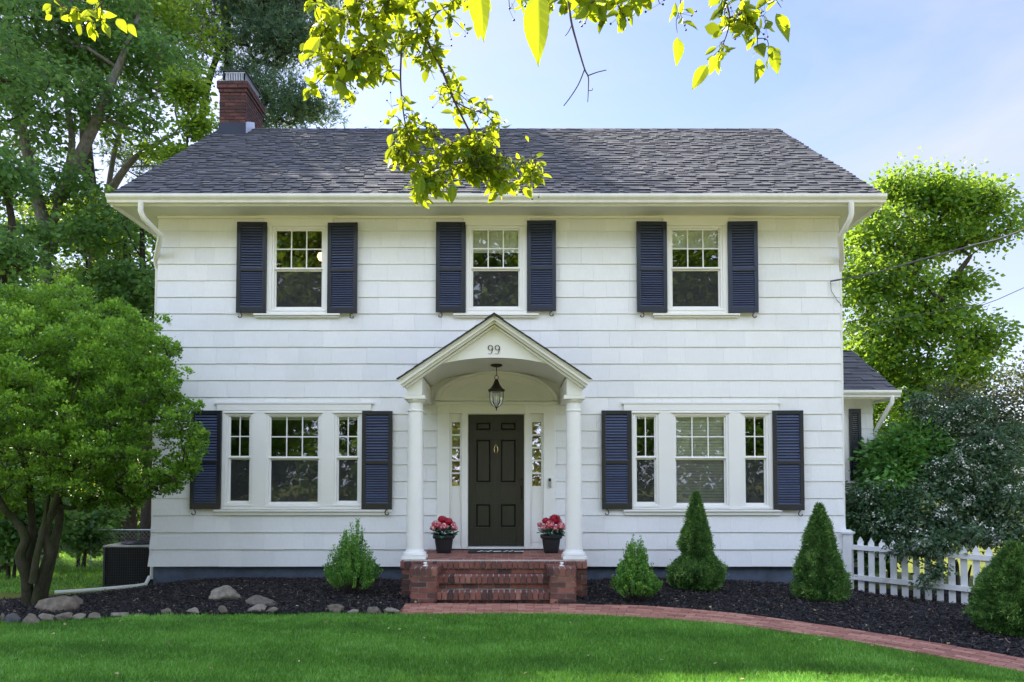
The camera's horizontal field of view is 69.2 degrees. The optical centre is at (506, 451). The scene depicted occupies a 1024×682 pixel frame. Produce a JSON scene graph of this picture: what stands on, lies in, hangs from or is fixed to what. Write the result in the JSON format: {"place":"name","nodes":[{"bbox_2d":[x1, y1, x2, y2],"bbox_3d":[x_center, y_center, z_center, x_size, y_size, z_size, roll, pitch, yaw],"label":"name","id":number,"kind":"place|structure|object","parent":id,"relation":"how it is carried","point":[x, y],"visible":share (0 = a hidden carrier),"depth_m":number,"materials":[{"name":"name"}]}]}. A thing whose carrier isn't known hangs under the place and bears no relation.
{"place":"outdoors","nodes":[
{"label":"outdoors","id":0,"kind":"place"},
{"bbox_2d":[468,550,522,552],"bbox_3d":[-0.159,1.525,11.300,0.843,0.018,0.420,0,-2,0],"label":"door mat","id":1,"kind":"object","parent":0,"point":[495,551],"depth_m":11.21,"materials":[{"name":"black rubber"}]},
{"bbox_2d":[0,500,1022,681],"bbox_3d":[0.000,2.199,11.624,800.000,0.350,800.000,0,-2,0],"label":"ground","id":2,"kind":"structure","parent":0,"point":[8,594],"depth_m":12.93,"materials":[{"name":"green plant"}]},
{"bbox_2d":[23,613,39,623],"bbox_3d":[-5.321,1.897,8.311,0.201,0.171,0.136,-1,-2,22],"label":"rock","id":3,"kind":"object","parent":2,"relation":"on","point":[30,618],"visible":0.69,"depth_m":8.27,"materials":[{"name":"stone"}]},
{"bbox_2d":[4,445,67,490],"bbox_3d":[-13.099,0.770,18.056,4.288,3.617,3.654,0,-2,0],"label":"leafy bush","id":4,"kind":"object","parent":2,"relation":"on","point":[20,461],"visible":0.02,"depth_m":17.84,"materials":[{"name":"green plant"}]},
{"bbox_2d":[0,462,85,577],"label":"leafy bush","id":5,"kind":"object","parent":2,"relation":"on","point":[9,539],"visible":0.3,"depth_m":13.17,"materials":[{"name":"green plant"}]},
{"bbox_2d":[0,0,108,571],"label":"maple tree","id":6,"kind":"object","parent":2,"relation":"on","point":[11,185],"visible":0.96,"depth_m":14.62,"materials":[{"name":"green plant"}]},
{"bbox_2d":[18,198,129,500],"bbox_3d":[-11.714,-2.300,20.934,3.875,10.112,4.280,0,-2,0],"label":"woodland tree","id":7,"kind":"object","parent":2,"relation":"on","point":[75,255],"visible":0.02,"depth_m":20.40,"materials":[{"name":"green plant"}]},
{"bbox_2d":[11,526,150,567],"bbox_3d":[-8.900,2.026,15.233,6.260,0.985,0.060,0,-2,0],"label":"chain link fence","id":8,"kind":"object","parent":2,"relation":"on","point":[112,530],"visible":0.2,"depth_m":15.23,"materials":[{"name":"metal"}]},
{"bbox_2d":[17,276,150,510],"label":"woods","id":9,"kind":"object","parent":2,"relation":"on","point":[79,416],"depth_m":35.11,"materials":[{"name":"green plant"}]},
{"bbox_2d":[58,497,130,566],"bbox_3d":[-8.941,1.675,15.539,2.021,1.570,1.806,-1,-3,31],"label":"leafy bush","id":10,"kind":"object","parent":2,"relation":"on","point":[100,520],"visible":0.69,"depth_m":15.31,"materials":[{"name":"green plant"}]},
{"bbox_2d":[44,184,154,540],"bbox_3d":[-9.787,-1.985,18.939,3.700,9.316,3.999,0,-2,0],"label":"woodland tree","id":11,"kind":"object","parent":2,"relation":"on","point":[132,520],"visible":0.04,"depth_m":18.32,"materials":[{"name":"green plant"}]},
{"bbox_2d":[45,185,156,539],"bbox_3d":[-8.696,-1.716,17.865,3.697,8.739,3.997,0,-2,0],"label":"woodland tree","id":12,"kind":"object","parent":2,"relation":"on","point":[141,287],"visible":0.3,"depth_m":17.12,"materials":[{"name":"green plant"}]},
{"bbox_2d":[0,265,210,604],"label":"holly tree","id":13,"kind":"object","parent":2,"relation":"on","point":[86,347],"visible":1,"depth_m":8.99,"materials":[{"name":"green plant"}]},
{"bbox_2d":[0,0,213,557],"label":"maple tree","id":14,"kind":"object","parent":2,"relation":"on","point":[96,59],"visible":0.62,"depth_m":17.36,"materials":[{"name":"green plant"}]},
{"bbox_2d":[61,202,154,541],"bbox_3d":[-12.040,-2.382,22.523,3.706,10.354,3.840,0,-2,0],"label":"woodland tree","id":15,"kind":"object","parent":2,"relation":"on","point":[122,522],"visible":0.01,"depth_m":21.85,"materials":[{"name":"green plant"}]},
{"bbox_2d":[77,508,140,537],"bbox_3d":[-12.382,2.500,23.837,3.970,2.386,3.093,0,-2,0],"label":"leafy bush","id":16,"kind":"object","parent":2,"relation":"on","point":[138,522],"depth_m":23.23,"materials":[{"name":"green plant"}]},
{"bbox_2d":[0,0,219,523],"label":"pine tree","id":17,"kind":"object","parent":2,"relation":"on","point":[125,155],"visible":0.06,"depth_m":23.12,"materials":[{"name":"green plant"}]},
{"bbox_2d":[2,0,252,547],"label":"maple tree","id":18,"kind":"object","parent":2,"relation":"on","point":[172,21],"visible":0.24,"depth_m":20.47,"materials":[{"name":"green plant"}]},
{"bbox_2d":[103,540,152,586],"bbox_3d":[-6.014,1.885,12.237,1.000,0.809,1.000,0,-2,0],"label":"air conditioner","id":19,"kind":"object","parent":2,"relation":"on","point":[125,562],"visible":0.56,"depth_m":11.84,"materials":[{"name":"black metal"}]},
{"bbox_2d":[112,61,218,229],"bbox_3d":[-7.698,-3.152,16.977,2.400,11.351,1.750,0,-2,0],"label":"young tree","id":20,"kind":"object","parent":2,"relation":"on","point":[194,128],"visible":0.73,"depth_m":16.91,"materials":[{"name":"green plant"}]},
{"bbox_2d":[152,0,367,139],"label":"pine tree","id":21,"kind":"object","parent":2,"relation":"on","point":[266,20],"visible":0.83,"depth_m":22.27,"materials":[{"name":"green plant"}]},
{"bbox_2d":[40,0,789,208],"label":"crabapple tree","id":22,"kind":"object","parent":2,"relation":"on","point":[481,160],"visible":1,"depth_m":3.27,"materials":[{"name":"green plant"}]},
{"bbox_2d":[54,70,887,604],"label":"house","id":23,"kind":"structure","parent":2,"relation":"on","point":[650,320],"depth_m":11.74,"materials":[{"name":"paint"}]},
{"bbox_2d":[224,413,251,505],"bbox_3d":[-4.208,0.135,11.715,0.452,1.459,0.127,0,-2,0],"label":"window","id":24,"kind":"structure","parent":23,"relation":"in","point":[230,416],"depth_m":11.70,"materials":[{"name":"white paint"}]},
{"bbox_2d":[264,413,321,506],"bbox_3d":[-3.346,0.143,11.715,0.898,1.475,0.127,0,-2,0],"label":"window","id":25,"kind":"structure","parent":23,"relation":"in","point":[270,416],"depth_m":11.70,"materials":[{"name":"white paint"}]},
{"bbox_2d":[253,215,340,317],"bbox_3d":[-3.316,-2.961,11.795,1.364,1.695,0.155,0,-2,0],"label":"window","id":26,"kind":"structure","parent":23,"relation":"in","point":[275,225],"depth_m":11.80,"materials":[{"name":"white paint"}]},
{"bbox_2d":[317,252,321,260],"bbox_3d":[-3.066,-3.442,12.341,0.160,0.575,0.158,0,-2,0],"label":"ceiling lamp","id":27,"kind":"object","parent":23,"relation":"hanging from","point":[319,255],"visible":0.34,"depth_m":12.28,"materials":[{"name":"white metal"}]},
{"bbox_2d":[333,413,360,505],"bbox_3d":[-2.501,0.135,11.715,0.452,1.459,0.127,0,-2,0],"label":"window","id":28,"kind":"structure","parent":23,"relation":"in","point":[338,416],"depth_m":11.70,"materials":[{"name":"white paint"}]},
{"bbox_2d":[430,516,458,552],"bbox_3d":[-0.938,1.251,11.196,0.454,0.559,0.469,0,-2,0],"label":"flower pot","id":29,"kind":"object","parent":23,"relation":"on","point":[443,542],"visible":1,"depth_m":11.09,"materials":[{"name":"black plastic"}]},
{"bbox_2d":[453,215,538,317],"bbox_3d":[-0.169,-2.965,11.808,1.355,1.704,0.180,0,-2,0],"label":"window","id":30,"kind":"structure","parent":23,"relation":"in","point":[483,235],"depth_m":11.80,"materials":[{"name":"white paint"}]},
{"bbox_2d":[467,415,524,546],"bbox_3d":[-0.168,0.483,11.735,0.907,2.113,0.150,0,-2,0],"label":"door","id":31,"kind":"structure","parent":23,"relation":"in","point":[495,442],"depth_m":11.76,"materials":[{"name":"paint"}]},
{"bbox_2d":[488,364,504,410],"bbox_3d":[-0.150,-0.934,10.944,0.250,0.686,0.250,0,-2,0],"label":"porch lantern","id":32,"kind":"object","parent":23,"relation":"hanging from","point":[496,387],"visible":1,"depth_m":10.90,"materials":[{"name":"brown metal"}]},
{"bbox_2d":[536,514,564,552],"bbox_3d":[0.675,1.241,11.200,0.464,0.580,0.458,0,-2,0],"label":"flower pot","id":33,"kind":"object","parent":23,"relation":"on","point":[551,542],"visible":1,"depth_m":11.09,"materials":[{"name":"black plastic"}]},
{"bbox_2d":[633,413,659,506],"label":"window","id":34,"kind":"structure","parent":23,"relation":"in","point":[636,416],"depth_m":11.70,"materials":[{"name":"white paint"}]},
{"bbox_2d":[652,215,739,317],"bbox_3d":[2.999,-2.965,11.808,1.372,1.704,0.180,0,-2,0],"label":"window","id":35,"kind":"structure","parent":23,"relation":"in","point":[680,231],"depth_m":11.80,"materials":[{"name":"white paint"}]},
{"bbox_2d":[672,413,730,507],"bbox_3d":[3.052,0.152,11.714,0.914,1.492,0.127,0,-2,0],"label":"window","id":36,"kind":"structure","parent":23,"relation":"in","point":[691,451],"depth_m":11.76,"materials":[{"name":"white paint"}]},
{"bbox_2d":[742,413,770,507],"bbox_3d":[3.914,0.152,11.714,0.452,1.492,0.127,0,-2,0],"label":"window","id":37,"kind":"structure","parent":23,"relation":"in","point":[764,416],"depth_m":11.70,"materials":[{"name":"white paint"}]},
{"bbox_2d":[830,229,1023,281],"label":"power line","id":38,"kind":"object","parent":23,"relation":"attached to","point":[929,256],"visible":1,"depth_m":11.10,"materials":[{"name":"grey rubber"}]},
{"bbox_2d":[843,287,1023,336],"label":"power line","id":39,"kind":"object","parent":23,"relation":"attached to","point":[937,311],"visible":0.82,"depth_m":12.66,"materials":[{"name":"grey rubber"}]},
{"bbox_2d":[0,576,1023,657],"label":"mulch bed","id":40,"kind":"object","parent":2,"relation":"on","point":[668,590],"visible":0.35,"depth_m":9.54,"materials":[{"name":"black wood"}]},
{"bbox_2d":[4,613,20,622],"bbox_3d":[-5.539,1.891,8.312,0.183,0.163,0.111,-1,-2,27],"label":"rock","id":41,"kind":"object","parent":40,"relation":"on","point":[14,617],"visible":0.65,"depth_m":8.29,"materials":[{"name":"stone"}]},
{"bbox_2d":[38,613,54,620],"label":"rock","id":42,"kind":"object","parent":40,"relation":"on","point":[44,616],"visible":0.93,"depth_m":8.41,"materials":[{"name":"stone"}]},
{"bbox_2d":[35,595,79,611],"bbox_3d":[-5.519,1.902,9.140,0.545,0.259,0.312,-1,-2,26],"label":"rock","id":43,"kind":"object","parent":40,"relation":"on","point":[60,603],"visible":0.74,"depth_m":9.04,"materials":[{"name":"stone"}]},
{"bbox_2d":[55,612,72,620],"bbox_3d":[-5.053,1.890,8.467,0.190,0.105,0.111,0,-2,0],"label":"rock","id":44,"kind":"object","parent":40,"relation":"on","point":[64,616],"visible":0.91,"depth_m":8.44,"materials":[{"name":"stone"}]},
{"bbox_2d":[71,595,83,604],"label":"rock","id":45,"kind":"object","parent":40,"relation":"on","point":[80,600],"visible":0.31,"depth_m":9.52,"materials":[{"name":"stone"}]},
{"bbox_2d":[72,613,85,619],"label":"rock","id":46,"kind":"object","parent":40,"relation":"on","point":[78,616],"visible":0.92,"depth_m":8.48,"materials":[{"name":"stone"}]},
{"bbox_2d":[88,612,100,618],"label":"rock","id":47,"kind":"object","parent":40,"relation":"on","point":[93,615],"visible":0.98,"depth_m":8.52,"materials":[{"name":"stone"}]},
{"bbox_2d":[111,612,128,617],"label":"rock","id":48,"kind":"object","parent":40,"relation":"on","point":[116,614],"visible":0.81,"depth_m":8.61,"materials":[{"name":"stone"}]},
{"bbox_2d":[161,608,171,613],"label":"rock","id":49,"kind":"object","parent":40,"relation":"on","point":[167,610],"visible":0.78,"depth_m":8.78,"materials":[{"name":"stone"}]},
{"bbox_2d":[187,607,198,612],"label":"rock","id":50,"kind":"object","parent":40,"relation":"on","point":[195,609],"visible":0.88,"depth_m":8.83,"materials":[{"name":"stone"}]},
{"bbox_2d":[218,605,227,614],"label":"rock","id":51,"kind":"object","parent":40,"relation":"on","point":[223,609],"visible":0.98,"depth_m":8.82,"materials":[{"name":"stone"}]},
{"bbox_2d":[208,585,241,600],"bbox_3d":[-3.689,1.896,9.744,0.412,0.269,0.260,0,-2,0],"label":"rock","id":52,"kind":"object","parent":40,"relation":"on","point":[225,591],"visible":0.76,"depth_m":9.68,"materials":[{"name":"stone"}]},
{"bbox_2d":[247,604,266,611],"bbox_3d":[-3.020,1.923,8.982,0.232,0.137,0.164,1,-2,-26],"label":"rock","id":53,"kind":"object","parent":40,"relation":"on","point":[258,607],"visible":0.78,"depth_m":8.96,"materials":[{"name":"stone"}]},
{"bbox_2d":[246,595,277,605],"bbox_3d":[-3.109,1.919,9.403,0.412,0.184,0.250,0,-2,0],"label":"rock","id":54,"kind":"object","parent":40,"relation":"on","point":[256,599],"visible":0.66,"depth_m":9.36,"materials":[{"name":"stone"}]},
{"bbox_2d":[266,607,277,613],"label":"rock","id":55,"kind":"object","parent":40,"relation":"on","point":[273,609],"visible":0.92,"depth_m":8.85,"materials":[{"name":"stone"}]},
{"bbox_2d":[327,604,343,613],"bbox_3d":[-2.044,1.890,8.891,0.221,0.128,0.113,-1,-2,16],"label":"rock","id":56,"kind":"object","parent":40,"relation":"on","point":[337,608],"visible":0.92,"depth_m":8.85,"materials":[{"name":"stone"}]},
{"bbox_2d":[322,518,382,592],"bbox_3d":[-2.133,1.429,10.220,0.842,1.018,0.850,0,-2,0],"label":"boxwood shrub","id":57,"kind":"object","parent":40,"relation":"on","point":[351,561],"visible":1,"depth_m":10.10,"materials":[{"name":"green plant"}]},
{"bbox_2d":[347,609,358,612],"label":"rock","id":58,"kind":"object","parent":40,"relation":"on","point":[354,610],"visible":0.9,"depth_m":8.81,"materials":[{"name":"stone"}]},
{"bbox_2d":[367,607,380,615],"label":"rock","id":59,"kind":"object","parent":40,"relation":"on","point":[371,610],"visible":0.91,"depth_m":8.78,"materials":[{"name":"stone"}]},
{"bbox_2d":[383,607,399,613],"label":"rock","id":60,"kind":"object","parent":40,"relation":"on","point":[390,610],"visible":0.91,"depth_m":8.77,"materials":[{"name":"stone"}]},
{"bbox_2d":[610,535,663,600],"bbox_3d":[1.685,1.505,9.655,0.675,0.860,0.686,0,-2,0],"label":"boxwood shrub","id":61,"kind":"object","parent":40,"relation":"on","point":[636,576],"visible":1,"depth_m":9.55,"materials":[{"name":"green plant"}]},
{"bbox_2d":[665,490,730,591],"bbox_3d":[2.730,1.305,10.567,0.971,1.534,0.924,0,-2,0],"label":"dwarf spruce","id":62,"kind":"object","parent":40,"relation":"on","point":[700,566],"visible":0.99,"depth_m":10.41,"materials":[{"name":"green plant"}]},
{"bbox_2d":[789,502,856,603],"bbox_3d":[4.299,1.407,10.142,0.908,1.447,0.902,0,-2,0],"label":"dwarf spruce","id":63,"kind":"object","parent":40,"relation":"on","point":[821,573],"visible":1,"depth_m":9.97,"materials":[{"name":"green plant"}]},
{"bbox_2d":[961,539,1023,637],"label":"dwarf spruce","id":64,"kind":"object","parent":40,"relation":"on","point":[996,602],"visible":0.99,"depth_m":8.35,"materials":[{"name":"green plant"}]},
{"bbox_2d":[843,350,901,583],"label":"side wing","id":65,"kind":"structure","parent":2,"relation":"on","point":[866,386],"depth_m":12.98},
{"bbox_2d":[844,407,854,482],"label":"window","id":66,"kind":"structure","parent":65,"relation":"in","point":[846,409],"depth_m":12.97,"materials":[{"name":"white paint"}]},
{"bbox_2d":[845,413,964,577],"bbox_3d":[7.017,0.776,12.892,3.348,3.158,1.826,2,-3,-39],"label":"rhododendron","id":67,"kind":"object","parent":2,"relation":"on","point":[897,451],"visible":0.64,"depth_m":12.32,"materials":[{"name":"green plant"}]},
{"bbox_2d":[841,529,992,604],"bbox_3d":[6.325,1.762,10.756,2.732,1.144,0.173,-2,-3,38],"label":"picket fence","id":68,"kind":"object","parent":2,"relation":"on","point":[952,587],"visible":0.67,"depth_m":11.07,"materials":[{"name":"white paint"}]},
{"bbox_2d":[842,147,1023,440],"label":"maple tree","id":69,"kind":"object","parent":2,"relation":"on","point":[969,206],"visible":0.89,"depth_m":20.50,"materials":[{"name":"green plant"}]},
{"bbox_2d":[845,385,1023,589],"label":"viburnum","id":70,"kind":"object","parent":2,"relation":"on","point":[972,481],"visible":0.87,"depth_m":11.88,"materials":[{"name":"green plant"}]},
{"bbox_2d":[874,518,1017,599],"bbox_3d":[6.632,1.623,10.872,2.122,1.312,1.337,1,-2,-27],"label":"arching branch","id":71,"kind":"object","parent":70,"relation":"attached to","point":[938,542],"visible":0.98,"depth_m":10.66,"materials":[{"name":"green plant"}]},
{"bbox_2d":[911,345,1023,513],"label":"purple leaf tree","id":72,"kind":"object","parent":2,"relation":"on","point":[1017,394],"visible":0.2,"depth_m":13.29,"materials":[{"name":"green plant"}]},
{"bbox_2d":[0,539,1023,681],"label":"lawn grass","id":73,"kind":"structure","parent":0,"point":[45,654],"depth_m":6.90,"materials":[{"name":"green plant"}]},
{"bbox_2d":[0,0,1023,474],"label":"sky","id":74,"kind":"structure","parent":0,"point":[861,84],"materials":[{"name":"blue"}]},
{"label":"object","id":75,"kind":"structure","parent":0,"visible":0},
{"bbox_2d":[399,603,1023,671],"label":"brick path","id":76,"kind":"structure","parent":75,"relation":"on","point":[935,649],"depth_m":8.46,"materials":[{"name":"red brick"}]}
]}

